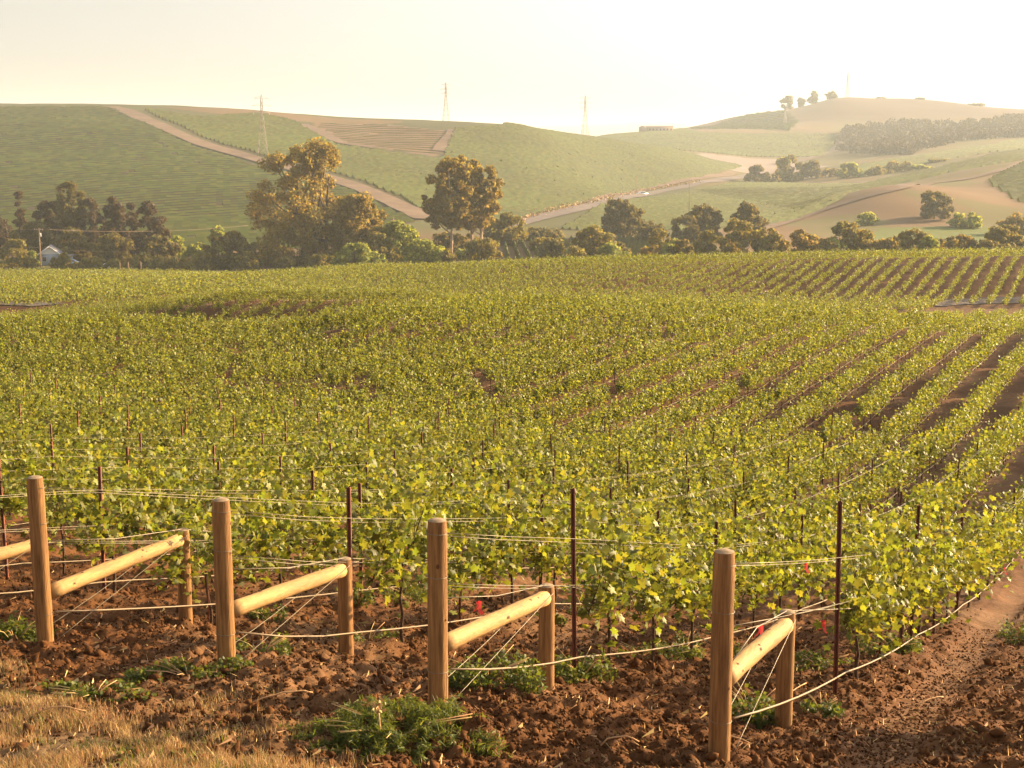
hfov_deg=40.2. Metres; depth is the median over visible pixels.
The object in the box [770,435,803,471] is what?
grape vine
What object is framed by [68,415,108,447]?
grape vine
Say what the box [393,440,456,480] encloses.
grape vine
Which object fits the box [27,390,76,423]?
grape vine
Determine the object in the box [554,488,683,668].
grape vine
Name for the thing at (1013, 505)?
grape vine
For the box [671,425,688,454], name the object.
grape vine
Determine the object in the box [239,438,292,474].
grape vine
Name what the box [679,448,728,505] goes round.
grape vine
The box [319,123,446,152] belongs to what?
hillside vines
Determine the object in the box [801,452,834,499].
grape vine
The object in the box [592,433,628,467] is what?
grape vine
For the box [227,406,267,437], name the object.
grape vine
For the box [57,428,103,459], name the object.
grape vine
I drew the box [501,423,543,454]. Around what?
grape vine
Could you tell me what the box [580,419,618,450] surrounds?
grape vine
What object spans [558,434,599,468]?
grape vine
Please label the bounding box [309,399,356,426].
grape vine
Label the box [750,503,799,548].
grape vine
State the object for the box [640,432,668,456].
grape vine
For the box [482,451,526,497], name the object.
grape vine
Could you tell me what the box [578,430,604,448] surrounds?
grape vine
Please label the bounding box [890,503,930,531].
grape vine
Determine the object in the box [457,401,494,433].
grape vine
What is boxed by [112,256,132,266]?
bush
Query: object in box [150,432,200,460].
grape vine
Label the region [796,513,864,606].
grape vine
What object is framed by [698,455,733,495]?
grape vine
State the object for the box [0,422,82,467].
grape vine
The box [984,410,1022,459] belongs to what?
grape vine
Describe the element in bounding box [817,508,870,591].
grape vine
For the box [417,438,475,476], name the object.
grape vine
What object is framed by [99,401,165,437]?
grape vine
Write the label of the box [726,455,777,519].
grape vine
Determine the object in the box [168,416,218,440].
grape vine
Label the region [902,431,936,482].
grape vine
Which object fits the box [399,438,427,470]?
grape vine
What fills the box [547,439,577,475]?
grape vine
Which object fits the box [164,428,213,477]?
grape vine
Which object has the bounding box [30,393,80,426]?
grape vine
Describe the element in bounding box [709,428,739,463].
grape vine
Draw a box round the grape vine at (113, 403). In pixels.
[91,388,138,437]
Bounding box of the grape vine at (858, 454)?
[834,433,874,481]
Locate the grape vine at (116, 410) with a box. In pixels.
[96,399,139,427]
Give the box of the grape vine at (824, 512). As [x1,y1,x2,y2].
[800,490,842,541]
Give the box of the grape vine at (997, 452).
[966,422,1013,479]
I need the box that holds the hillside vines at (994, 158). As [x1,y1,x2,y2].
[696,149,1023,208]
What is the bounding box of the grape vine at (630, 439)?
[611,430,646,463]
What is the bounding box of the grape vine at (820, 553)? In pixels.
[746,518,846,617]
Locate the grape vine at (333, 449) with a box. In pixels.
[307,440,352,472]
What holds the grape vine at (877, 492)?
on the ground at (896, 213)
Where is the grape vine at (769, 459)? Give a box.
[757,436,785,475]
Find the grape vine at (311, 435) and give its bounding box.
[282,415,325,448]
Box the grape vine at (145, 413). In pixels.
[125,400,174,421]
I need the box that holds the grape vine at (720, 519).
[673,494,756,593]
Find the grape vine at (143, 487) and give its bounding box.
[67,439,181,549]
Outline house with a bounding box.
[37,244,73,264]
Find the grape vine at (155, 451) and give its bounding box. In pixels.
[124,437,186,476]
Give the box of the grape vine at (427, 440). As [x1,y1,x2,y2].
[398,419,445,455]
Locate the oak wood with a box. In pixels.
[834,113,1023,155]
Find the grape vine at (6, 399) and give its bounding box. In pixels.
[0,377,21,407]
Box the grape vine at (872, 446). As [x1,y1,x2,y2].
[855,426,885,468]
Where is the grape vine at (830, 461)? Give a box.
[803,439,844,485]
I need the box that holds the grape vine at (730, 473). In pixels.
[715,456,747,487]
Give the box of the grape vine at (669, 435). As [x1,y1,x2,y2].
[649,416,685,450]
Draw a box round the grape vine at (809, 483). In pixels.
[789,448,823,505]
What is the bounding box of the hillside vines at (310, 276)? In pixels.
[257,245,1023,310]
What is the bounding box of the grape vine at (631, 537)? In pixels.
[588,515,661,609]
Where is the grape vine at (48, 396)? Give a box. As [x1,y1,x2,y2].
[37,388,66,411]
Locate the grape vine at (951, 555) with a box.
[877,504,997,633]
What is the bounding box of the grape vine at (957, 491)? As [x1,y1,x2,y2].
[924,474,962,525]
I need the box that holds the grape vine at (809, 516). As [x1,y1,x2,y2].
[780,488,827,540]
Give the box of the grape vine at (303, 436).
[289,431,322,454]
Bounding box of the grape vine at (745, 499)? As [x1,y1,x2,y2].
[714,477,760,525]
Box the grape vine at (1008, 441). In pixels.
[975,416,1022,468]
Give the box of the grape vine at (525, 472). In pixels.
[492,446,556,494]
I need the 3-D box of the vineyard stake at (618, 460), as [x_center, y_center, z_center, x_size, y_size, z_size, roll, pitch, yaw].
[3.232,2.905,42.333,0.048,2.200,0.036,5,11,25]
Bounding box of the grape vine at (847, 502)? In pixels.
[827,481,865,525]
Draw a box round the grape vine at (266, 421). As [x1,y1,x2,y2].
[230,401,292,436]
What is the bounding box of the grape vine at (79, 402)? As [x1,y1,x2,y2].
[67,387,120,438]
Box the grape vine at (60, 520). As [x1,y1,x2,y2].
[12,451,104,573]
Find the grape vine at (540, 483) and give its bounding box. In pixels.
[514,469,575,534]
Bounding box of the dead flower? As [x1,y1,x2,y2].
[370,699,385,737]
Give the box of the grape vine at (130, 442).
[109,428,160,473]
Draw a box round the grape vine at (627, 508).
[587,491,641,569]
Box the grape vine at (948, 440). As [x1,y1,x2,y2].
[929,423,961,463]
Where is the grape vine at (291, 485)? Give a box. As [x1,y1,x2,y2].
[272,465,312,504]
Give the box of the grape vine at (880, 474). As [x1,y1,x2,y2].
[861,460,901,510]
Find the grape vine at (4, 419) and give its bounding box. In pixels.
[0,396,14,434]
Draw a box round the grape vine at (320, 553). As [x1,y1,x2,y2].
[261,487,385,587]
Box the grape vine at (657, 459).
[627,434,680,481]
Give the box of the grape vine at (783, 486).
[758,463,806,515]
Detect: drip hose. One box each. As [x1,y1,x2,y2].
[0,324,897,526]
[0,328,951,566]
[0,331,1021,593]
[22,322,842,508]
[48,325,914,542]
[55,332,1022,611]
[237,366,1021,636]
[396,327,794,459]
[450,455,1007,669]
[733,551,1018,718]
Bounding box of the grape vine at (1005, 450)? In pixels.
[980,423,1015,473]
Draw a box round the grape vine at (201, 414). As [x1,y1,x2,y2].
[173,399,220,437]
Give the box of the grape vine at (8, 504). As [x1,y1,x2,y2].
[0,443,52,527]
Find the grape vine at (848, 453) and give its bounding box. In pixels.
[824,438,863,485]
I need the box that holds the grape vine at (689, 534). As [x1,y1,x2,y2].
[666,508,718,575]
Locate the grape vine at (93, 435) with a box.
[53,421,122,467]
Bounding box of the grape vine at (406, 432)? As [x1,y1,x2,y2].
[380,420,420,459]
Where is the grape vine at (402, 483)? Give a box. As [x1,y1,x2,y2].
[345,458,451,595]
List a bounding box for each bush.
[0,238,28,266]
[0,261,8,268]
[4,263,18,269]
[20,255,39,269]
[28,249,40,263]
[47,257,60,268]
[57,252,71,269]
[71,261,85,269]
[78,257,90,267]
[87,255,106,268]
[103,258,122,268]
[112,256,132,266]
[130,254,154,265]
[132,252,152,269]
[152,255,167,269]
[165,235,185,258]
[166,256,178,270]
[178,257,194,270]
[181,242,203,259]
[192,250,215,270]
[207,225,224,254]
[229,249,260,270]
[256,258,276,265]
[273,256,295,268]
[289,252,317,266]
[306,253,334,267]
[330,242,379,265]
[367,231,395,263]
[370,250,387,263]
[376,220,419,261]
[387,253,403,263]
[401,238,444,263]
[426,248,456,263]
[427,231,473,250]
[451,248,465,259]
[461,236,502,261]
[483,211,528,245]
[526,226,564,240]
[528,237,546,250]
[538,237,565,258]
[563,245,586,258]
[595,241,631,257]
[616,241,631,257]
[636,245,663,256]
[647,228,670,255]
[661,238,684,256]
[668,239,693,261]
[690,230,717,254]
[694,245,717,254]
[716,241,746,254]
[754,227,782,252]
[774,239,791,253]
[789,229,819,252]
[818,238,838,251]
[826,238,846,252]
[854,211,879,224]
[870,237,900,251]
[892,235,915,247]
[898,227,931,250]
[915,235,939,250]
[936,234,982,256]
[936,235,955,247]
[946,212,982,228]
[963,241,982,249]
[981,238,1005,255]
[995,212,1023,234]
[1009,234,1023,248]
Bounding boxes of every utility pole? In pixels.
[34,228,42,266]
[689,181,689,211]
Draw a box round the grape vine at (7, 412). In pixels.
[0,400,17,420]
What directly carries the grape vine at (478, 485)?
on the ground at (896, 213)
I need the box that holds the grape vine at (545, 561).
[511,480,603,610]
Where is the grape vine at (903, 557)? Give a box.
[840,507,954,652]
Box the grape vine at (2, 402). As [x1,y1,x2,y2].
[0,393,18,412]
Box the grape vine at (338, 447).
[303,431,375,483]
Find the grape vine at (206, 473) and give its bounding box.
[177,452,228,538]
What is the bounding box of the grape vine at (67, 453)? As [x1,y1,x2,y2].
[34,437,101,510]
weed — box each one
[0,610,55,642]
[37,678,156,703]
[122,654,254,683]
[235,631,293,655]
[248,603,288,622]
[275,691,511,767]
[335,621,399,642]
[353,586,375,607]
[377,588,421,593]
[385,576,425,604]
[448,589,464,601]
[448,641,547,695]
[533,611,567,624]
[554,644,618,684]
[566,598,599,616]
[612,641,680,659]
[631,635,708,662]
[662,642,701,656]
[674,630,704,651]
[731,682,792,729]
[733,640,747,655]
[794,644,854,671]
[800,692,845,718]
[851,636,921,654]
[874,630,923,651]
[996,614,1023,645]
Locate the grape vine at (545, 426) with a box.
[534,411,567,435]
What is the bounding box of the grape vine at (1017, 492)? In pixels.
[1006,480,1023,510]
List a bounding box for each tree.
[0,215,13,253]
[8,220,55,260]
[31,200,63,250]
[52,181,86,232]
[54,226,93,260]
[75,197,108,255]
[92,232,134,263]
[100,195,129,251]
[120,202,139,254]
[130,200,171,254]
[137,234,181,261]
[202,229,258,269]
[244,136,391,265]
[327,193,383,253]
[421,154,475,253]
[452,158,504,240]
[570,224,616,256]
[601,197,646,236]
[632,220,669,239]
[670,214,700,241]
[684,203,723,240]
[717,217,762,253]
[730,201,769,231]
[743,164,769,181]
[761,173,781,181]
[774,154,804,180]
[779,95,793,109]
[797,97,805,106]
[800,159,821,178]
[806,91,818,103]
[821,168,841,176]
[824,90,837,99]
[827,220,874,250]
[836,162,862,178]
[863,165,893,174]
[883,160,912,170]
[908,164,933,169]
[919,190,954,219]
[928,158,949,161]
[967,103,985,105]
[978,224,1023,254]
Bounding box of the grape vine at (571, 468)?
[544,448,598,488]
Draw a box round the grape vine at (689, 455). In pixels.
[671,442,706,473]
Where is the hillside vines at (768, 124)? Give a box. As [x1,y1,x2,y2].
[691,110,798,129]
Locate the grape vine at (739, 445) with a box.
[726,434,749,461]
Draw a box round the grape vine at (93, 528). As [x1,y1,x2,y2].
[47,454,168,591]
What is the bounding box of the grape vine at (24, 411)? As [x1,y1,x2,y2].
[8,402,41,446]
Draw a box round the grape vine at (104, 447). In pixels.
[75,432,155,508]
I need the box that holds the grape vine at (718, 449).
[692,428,730,471]
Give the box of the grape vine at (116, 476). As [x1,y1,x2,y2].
[58,453,144,525]
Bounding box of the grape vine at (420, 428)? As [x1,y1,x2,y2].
[393,414,432,453]
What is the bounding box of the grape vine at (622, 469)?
[607,449,644,488]
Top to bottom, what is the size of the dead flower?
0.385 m
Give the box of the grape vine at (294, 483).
[268,454,356,550]
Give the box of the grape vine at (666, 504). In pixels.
[646,490,685,542]
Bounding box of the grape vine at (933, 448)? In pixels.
[917,428,948,472]
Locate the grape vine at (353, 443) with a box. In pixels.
[324,429,376,482]
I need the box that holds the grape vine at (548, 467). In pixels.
[518,445,576,493]
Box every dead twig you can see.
[35,706,85,713]
[253,690,312,701]
[601,735,638,745]
[731,735,751,743]
[916,696,943,707]
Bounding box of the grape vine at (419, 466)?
[352,458,436,563]
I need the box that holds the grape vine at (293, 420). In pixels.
[274,406,323,434]
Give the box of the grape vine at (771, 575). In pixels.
[732,523,810,637]
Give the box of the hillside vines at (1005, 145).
[836,138,1023,176]
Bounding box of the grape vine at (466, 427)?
[448,419,488,447]
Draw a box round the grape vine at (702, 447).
[684,433,724,468]
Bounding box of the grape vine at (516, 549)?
[442,481,559,603]
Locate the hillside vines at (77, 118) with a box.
[0,106,414,248]
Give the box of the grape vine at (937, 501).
[897,480,949,536]
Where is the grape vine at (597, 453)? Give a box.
[579,434,616,471]
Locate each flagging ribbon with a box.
[473,601,483,614]
[755,625,763,635]
[802,563,809,572]
[819,620,827,632]
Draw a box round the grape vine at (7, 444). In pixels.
[0,424,24,467]
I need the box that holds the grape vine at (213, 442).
[192,434,247,468]
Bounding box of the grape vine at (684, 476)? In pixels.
[672,457,706,498]
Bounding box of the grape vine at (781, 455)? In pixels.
[757,432,793,483]
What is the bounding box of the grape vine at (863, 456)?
[847,427,878,472]
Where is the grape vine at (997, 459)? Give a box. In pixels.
[972,429,1010,484]
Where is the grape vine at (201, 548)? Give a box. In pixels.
[138,483,258,624]
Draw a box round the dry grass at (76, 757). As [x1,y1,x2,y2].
[0,650,379,767]
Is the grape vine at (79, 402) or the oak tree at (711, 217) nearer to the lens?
the grape vine at (79, 402)
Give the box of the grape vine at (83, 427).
[58,407,106,441]
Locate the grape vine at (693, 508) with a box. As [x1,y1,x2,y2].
[655,474,718,539]
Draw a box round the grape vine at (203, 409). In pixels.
[175,393,218,424]
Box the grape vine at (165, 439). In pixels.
[133,414,180,458]
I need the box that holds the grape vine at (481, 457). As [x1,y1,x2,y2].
[463,452,492,480]
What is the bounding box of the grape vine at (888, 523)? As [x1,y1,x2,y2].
[852,497,916,558]
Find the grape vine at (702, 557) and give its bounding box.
[646,513,741,651]
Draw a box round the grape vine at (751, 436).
[728,417,762,460]
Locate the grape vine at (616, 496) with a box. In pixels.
[594,469,633,517]
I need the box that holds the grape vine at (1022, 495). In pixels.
[1000,490,1023,547]
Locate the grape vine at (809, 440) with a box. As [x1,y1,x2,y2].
[791,422,820,459]
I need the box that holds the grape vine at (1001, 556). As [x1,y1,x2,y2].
[964,498,1023,590]
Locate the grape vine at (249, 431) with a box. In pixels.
[224,417,275,453]
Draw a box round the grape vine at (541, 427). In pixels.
[524,418,546,442]
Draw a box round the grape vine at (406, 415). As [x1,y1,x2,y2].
[390,401,428,432]
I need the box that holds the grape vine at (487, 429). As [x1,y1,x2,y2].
[467,416,501,444]
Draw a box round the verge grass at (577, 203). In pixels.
[521,180,704,220]
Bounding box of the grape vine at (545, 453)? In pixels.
[519,433,565,473]
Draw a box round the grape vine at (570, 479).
[531,462,590,515]
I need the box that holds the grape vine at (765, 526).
[733,501,774,568]
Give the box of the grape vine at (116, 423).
[96,407,145,455]
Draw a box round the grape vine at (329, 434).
[309,423,360,461]
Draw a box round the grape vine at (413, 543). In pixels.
[327,460,478,642]
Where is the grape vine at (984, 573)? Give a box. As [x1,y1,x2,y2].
[955,513,1013,607]
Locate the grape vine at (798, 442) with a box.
[781,431,813,466]
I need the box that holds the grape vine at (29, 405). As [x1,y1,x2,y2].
[6,394,48,427]
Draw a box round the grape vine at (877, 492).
[855,469,894,510]
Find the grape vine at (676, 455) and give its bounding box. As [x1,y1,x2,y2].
[653,436,693,479]
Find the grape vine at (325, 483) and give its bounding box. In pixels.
[277,465,372,573]
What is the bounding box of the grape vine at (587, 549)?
[554,495,633,610]
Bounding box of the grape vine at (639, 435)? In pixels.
[625,420,665,460]
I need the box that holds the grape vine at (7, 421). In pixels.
[0,404,37,448]
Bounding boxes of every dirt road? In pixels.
[0,301,62,305]
[101,106,428,218]
[302,124,377,147]
[432,129,453,150]
[583,171,736,201]
[764,162,1018,228]
[773,141,844,163]
[796,181,863,182]
[922,297,1023,305]
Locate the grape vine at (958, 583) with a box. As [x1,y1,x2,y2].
[919,517,1003,617]
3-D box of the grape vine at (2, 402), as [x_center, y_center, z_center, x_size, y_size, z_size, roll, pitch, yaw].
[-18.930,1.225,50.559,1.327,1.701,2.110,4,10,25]
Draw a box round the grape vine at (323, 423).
[299,405,348,443]
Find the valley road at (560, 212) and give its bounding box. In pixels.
[509,172,774,226]
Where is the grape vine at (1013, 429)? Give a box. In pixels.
[989,417,1023,464]
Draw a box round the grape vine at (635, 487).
[610,459,660,518]
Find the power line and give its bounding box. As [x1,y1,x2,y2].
[46,225,247,231]
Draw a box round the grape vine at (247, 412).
[224,399,263,428]
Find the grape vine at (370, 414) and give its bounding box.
[347,408,387,434]
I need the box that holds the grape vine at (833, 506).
[808,483,852,526]
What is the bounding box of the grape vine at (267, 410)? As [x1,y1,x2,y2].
[240,400,288,424]
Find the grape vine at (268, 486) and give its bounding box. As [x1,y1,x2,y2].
[210,464,323,576]
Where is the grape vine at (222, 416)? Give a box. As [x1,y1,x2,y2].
[193,406,244,440]
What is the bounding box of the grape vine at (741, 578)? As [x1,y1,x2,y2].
[683,519,766,630]
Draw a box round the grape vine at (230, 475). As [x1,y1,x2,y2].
[197,450,256,506]
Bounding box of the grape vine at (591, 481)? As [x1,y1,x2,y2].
[570,467,609,521]
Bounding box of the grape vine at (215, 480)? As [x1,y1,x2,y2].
[134,446,251,552]
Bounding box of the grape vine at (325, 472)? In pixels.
[302,458,361,497]
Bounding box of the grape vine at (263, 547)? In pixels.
[183,484,329,607]
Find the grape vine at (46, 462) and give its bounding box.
[5,438,92,516]
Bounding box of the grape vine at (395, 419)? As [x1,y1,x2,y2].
[382,410,413,452]
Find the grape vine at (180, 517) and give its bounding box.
[107,465,249,588]
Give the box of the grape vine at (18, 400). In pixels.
[0,386,44,415]
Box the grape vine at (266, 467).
[220,447,296,512]
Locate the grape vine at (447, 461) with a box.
[412,443,480,506]
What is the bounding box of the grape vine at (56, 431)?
[24,403,88,448]
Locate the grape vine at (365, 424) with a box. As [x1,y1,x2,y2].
[355,412,400,442]
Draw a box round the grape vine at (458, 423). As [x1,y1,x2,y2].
[439,414,470,436]
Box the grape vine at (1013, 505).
[989,490,1023,566]
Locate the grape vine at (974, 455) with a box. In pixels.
[949,442,1000,496]
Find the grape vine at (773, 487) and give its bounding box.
[751,462,789,518]
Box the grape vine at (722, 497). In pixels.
[701,473,744,534]
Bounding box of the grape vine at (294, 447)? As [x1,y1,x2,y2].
[269,429,334,473]
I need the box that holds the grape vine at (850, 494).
[839,477,874,518]
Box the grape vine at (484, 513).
[437,472,526,580]
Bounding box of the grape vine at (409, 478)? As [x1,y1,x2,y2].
[387,460,441,523]
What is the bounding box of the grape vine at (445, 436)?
[432,420,460,456]
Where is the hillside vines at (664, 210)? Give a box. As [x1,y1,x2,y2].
[562,181,882,229]
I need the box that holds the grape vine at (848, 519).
[828,492,886,577]
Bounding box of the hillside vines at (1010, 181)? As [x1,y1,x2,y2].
[988,161,1023,201]
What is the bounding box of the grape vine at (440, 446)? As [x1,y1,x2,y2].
[415,437,455,470]
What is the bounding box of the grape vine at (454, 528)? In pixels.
[405,483,485,580]
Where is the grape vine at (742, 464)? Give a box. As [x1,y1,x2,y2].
[734,450,755,488]
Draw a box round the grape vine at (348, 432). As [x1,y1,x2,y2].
[330,413,370,439]
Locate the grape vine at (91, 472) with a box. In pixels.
[51,442,135,503]
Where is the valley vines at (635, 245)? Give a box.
[503,234,652,259]
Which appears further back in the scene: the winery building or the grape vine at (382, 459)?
the winery building
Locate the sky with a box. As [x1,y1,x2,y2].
[0,0,1023,125]
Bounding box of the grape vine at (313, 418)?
[299,409,328,435]
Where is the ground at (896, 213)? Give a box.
[0,97,1023,767]
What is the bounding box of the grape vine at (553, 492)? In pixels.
[522,485,588,576]
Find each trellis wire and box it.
[0,434,395,450]
[0,440,786,497]
[0,442,779,495]
[0,458,583,480]
[3,430,324,441]
[4,440,455,459]
[9,465,750,529]
[9,519,355,531]
[21,449,507,470]
[44,443,846,505]
[48,529,381,546]
[48,533,448,543]
[50,501,740,541]
[52,444,844,503]
[232,554,553,565]
[233,496,851,562]
[233,558,533,569]
[234,450,905,526]
[235,451,902,527]
[447,585,679,588]
[448,450,978,548]
[448,586,674,597]
[449,457,972,545]
[457,533,886,585]
[733,607,874,660]
[734,600,852,625]
[736,502,1018,563]
[736,547,920,565]
[737,602,848,624]
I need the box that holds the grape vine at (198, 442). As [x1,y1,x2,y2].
[169,427,212,454]
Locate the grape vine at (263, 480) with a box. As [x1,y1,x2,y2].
[206,459,279,541]
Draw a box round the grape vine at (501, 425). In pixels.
[483,420,517,444]
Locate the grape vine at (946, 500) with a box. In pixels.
[905,477,962,523]
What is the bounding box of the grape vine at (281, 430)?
[266,419,301,446]
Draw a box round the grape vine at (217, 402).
[207,398,232,418]
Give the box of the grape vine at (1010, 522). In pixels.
[954,488,1023,599]
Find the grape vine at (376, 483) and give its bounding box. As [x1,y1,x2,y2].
[343,451,403,521]
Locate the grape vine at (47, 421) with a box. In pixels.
[21,407,82,437]
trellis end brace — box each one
[0,539,30,567]
[27,475,192,641]
[211,497,352,671]
[425,517,554,705]
[708,548,795,761]
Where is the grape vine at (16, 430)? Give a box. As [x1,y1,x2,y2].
[0,415,35,450]
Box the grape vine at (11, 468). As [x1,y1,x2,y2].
[0,426,51,515]
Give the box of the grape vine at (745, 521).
[705,501,774,562]
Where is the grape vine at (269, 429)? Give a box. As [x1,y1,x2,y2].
[253,420,291,460]
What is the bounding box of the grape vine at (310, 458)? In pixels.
[272,441,336,489]
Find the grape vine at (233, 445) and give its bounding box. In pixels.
[197,431,252,471]
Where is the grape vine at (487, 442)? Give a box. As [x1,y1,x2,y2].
[461,418,506,466]
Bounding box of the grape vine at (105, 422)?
[89,406,141,436]
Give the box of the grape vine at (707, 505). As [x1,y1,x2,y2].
[683,484,731,534]
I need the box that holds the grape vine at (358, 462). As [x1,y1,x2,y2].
[328,433,386,479]
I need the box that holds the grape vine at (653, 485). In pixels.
[635,469,678,509]
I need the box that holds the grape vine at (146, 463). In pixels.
[115,449,171,504]
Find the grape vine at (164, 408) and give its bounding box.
[149,398,194,426]
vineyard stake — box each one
[0,460,8,578]
[49,424,52,440]
[50,441,57,515]
[77,411,79,440]
[97,466,105,592]
[126,447,130,540]
[139,433,141,461]
[212,445,214,465]
[217,462,219,489]
[279,456,283,536]
[311,470,314,571]
[329,443,331,485]
[346,487,353,653]
[358,483,362,596]
[365,462,367,544]
[450,468,453,559]
[482,440,483,456]
[507,480,509,577]
[538,494,543,610]
[550,434,551,452]
[552,468,553,514]
[554,450,555,498]
[570,488,576,678]
[610,488,612,569]
[618,444,619,486]
[627,461,628,486]
[656,510,658,581]
[685,478,689,532]
[714,521,717,548]
[732,445,734,493]
[734,500,736,568]
[742,472,744,523]
[797,515,803,619]
[821,443,823,496]
[833,500,841,694]
[837,472,839,500]
[851,431,853,477]
[857,504,860,534]
[870,459,872,511]
[899,491,901,514]
[909,505,920,643]
[953,458,959,518]
[955,517,963,616]
[989,509,994,582]
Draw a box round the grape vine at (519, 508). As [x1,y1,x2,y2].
[478,485,568,571]
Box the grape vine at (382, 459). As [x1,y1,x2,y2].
[366,439,408,475]
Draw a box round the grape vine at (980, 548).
[940,500,1010,604]
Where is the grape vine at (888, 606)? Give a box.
[824,530,949,663]
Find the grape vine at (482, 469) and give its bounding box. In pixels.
[447,459,498,503]
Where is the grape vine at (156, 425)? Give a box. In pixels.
[126,406,186,454]
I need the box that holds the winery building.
[639,126,673,131]
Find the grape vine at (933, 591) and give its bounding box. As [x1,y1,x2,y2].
[894,521,970,639]
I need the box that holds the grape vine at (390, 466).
[359,442,417,492]
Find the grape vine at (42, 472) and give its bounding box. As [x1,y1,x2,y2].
[5,444,97,532]
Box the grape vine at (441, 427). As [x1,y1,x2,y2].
[424,417,451,438]
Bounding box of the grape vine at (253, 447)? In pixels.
[216,427,267,460]
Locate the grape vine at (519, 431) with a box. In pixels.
[504,418,534,445]
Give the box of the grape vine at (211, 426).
[197,412,239,454]
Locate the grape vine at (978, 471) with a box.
[950,454,994,503]
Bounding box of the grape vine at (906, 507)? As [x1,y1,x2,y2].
[866,492,927,554]
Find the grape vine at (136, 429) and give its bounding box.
[120,422,139,439]
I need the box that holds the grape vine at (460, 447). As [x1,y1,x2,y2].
[439,428,484,465]
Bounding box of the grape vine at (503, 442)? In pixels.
[486,425,517,466]
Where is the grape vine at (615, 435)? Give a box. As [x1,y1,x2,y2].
[600,418,632,444]
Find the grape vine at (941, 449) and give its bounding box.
[924,430,951,467]
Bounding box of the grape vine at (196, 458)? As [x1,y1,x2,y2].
[147,443,228,505]
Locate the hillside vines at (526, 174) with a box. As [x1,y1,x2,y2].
[145,108,741,219]
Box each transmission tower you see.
[252,95,271,155]
[441,82,451,120]
[580,95,590,136]
[783,105,787,122]
[844,73,851,96]
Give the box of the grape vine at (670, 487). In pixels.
[655,461,698,504]
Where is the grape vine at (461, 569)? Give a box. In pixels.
[395,513,533,624]
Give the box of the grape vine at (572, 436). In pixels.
[557,424,595,451]
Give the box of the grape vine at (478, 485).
[444,469,521,542]
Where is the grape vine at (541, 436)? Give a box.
[522,428,554,452]
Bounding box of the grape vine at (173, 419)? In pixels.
[151,413,191,436]
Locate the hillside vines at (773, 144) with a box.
[600,128,839,156]
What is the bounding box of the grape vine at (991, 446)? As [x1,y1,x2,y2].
[963,432,1007,485]
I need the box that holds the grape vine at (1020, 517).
[982,492,1023,577]
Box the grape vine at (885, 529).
[855,514,892,573]
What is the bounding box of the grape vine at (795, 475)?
[768,454,816,507]
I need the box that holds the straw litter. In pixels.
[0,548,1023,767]
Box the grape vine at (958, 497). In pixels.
[934,474,971,510]
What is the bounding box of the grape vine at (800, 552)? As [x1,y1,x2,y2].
[739,507,834,607]
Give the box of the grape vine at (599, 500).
[535,488,617,555]
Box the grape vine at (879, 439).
[865,425,889,466]
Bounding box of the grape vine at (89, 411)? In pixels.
[69,399,113,429]
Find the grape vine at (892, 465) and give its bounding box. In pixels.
[866,446,910,501]
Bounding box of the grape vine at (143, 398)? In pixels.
[121,384,175,417]
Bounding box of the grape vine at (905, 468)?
[874,448,916,499]
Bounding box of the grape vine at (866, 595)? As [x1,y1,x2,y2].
[812,515,920,679]
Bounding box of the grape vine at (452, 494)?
[412,462,474,544]
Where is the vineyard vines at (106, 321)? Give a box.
[0,283,1023,668]
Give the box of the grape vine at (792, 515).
[750,486,819,545]
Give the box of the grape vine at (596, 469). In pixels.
[572,458,615,491]
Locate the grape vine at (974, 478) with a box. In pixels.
[945,453,988,510]
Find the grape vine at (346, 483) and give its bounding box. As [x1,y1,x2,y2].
[311,460,373,545]
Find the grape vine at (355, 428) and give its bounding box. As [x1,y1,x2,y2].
[334,419,367,448]
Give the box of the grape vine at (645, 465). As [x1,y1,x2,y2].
[621,441,660,481]
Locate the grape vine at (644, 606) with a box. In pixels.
[603,517,708,661]
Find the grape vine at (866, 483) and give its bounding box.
[842,457,886,511]
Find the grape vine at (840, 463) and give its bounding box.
[816,445,851,488]
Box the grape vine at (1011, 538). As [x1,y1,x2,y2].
[968,502,1023,583]
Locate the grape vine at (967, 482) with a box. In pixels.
[930,461,981,516]
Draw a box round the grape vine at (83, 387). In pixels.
[56,380,104,409]
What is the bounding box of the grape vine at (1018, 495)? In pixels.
[999,493,1023,553]
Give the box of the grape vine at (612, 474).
[590,451,626,489]
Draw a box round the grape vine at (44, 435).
[12,421,72,464]
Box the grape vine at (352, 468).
[342,459,384,490]
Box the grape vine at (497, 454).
[478,444,518,483]
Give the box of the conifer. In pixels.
[11,191,28,242]
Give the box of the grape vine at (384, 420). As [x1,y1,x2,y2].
[374,413,408,429]
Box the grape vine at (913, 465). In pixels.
[885,436,931,490]
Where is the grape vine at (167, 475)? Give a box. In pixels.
[110,446,207,528]
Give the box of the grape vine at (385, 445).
[349,419,404,460]
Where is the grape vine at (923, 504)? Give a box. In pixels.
[896,482,945,539]
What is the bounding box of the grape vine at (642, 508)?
[613,488,663,543]
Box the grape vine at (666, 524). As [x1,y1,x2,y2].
[615,486,697,581]
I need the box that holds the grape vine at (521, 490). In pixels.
[481,472,533,520]
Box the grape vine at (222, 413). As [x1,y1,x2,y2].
[205,404,241,434]
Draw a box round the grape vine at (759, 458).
[735,437,772,483]
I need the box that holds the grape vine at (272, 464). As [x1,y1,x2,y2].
[234,443,294,488]
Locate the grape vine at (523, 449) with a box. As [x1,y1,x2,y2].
[494,431,545,477]
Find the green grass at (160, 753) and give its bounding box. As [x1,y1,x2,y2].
[0,662,279,767]
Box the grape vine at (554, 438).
[539,421,567,452]

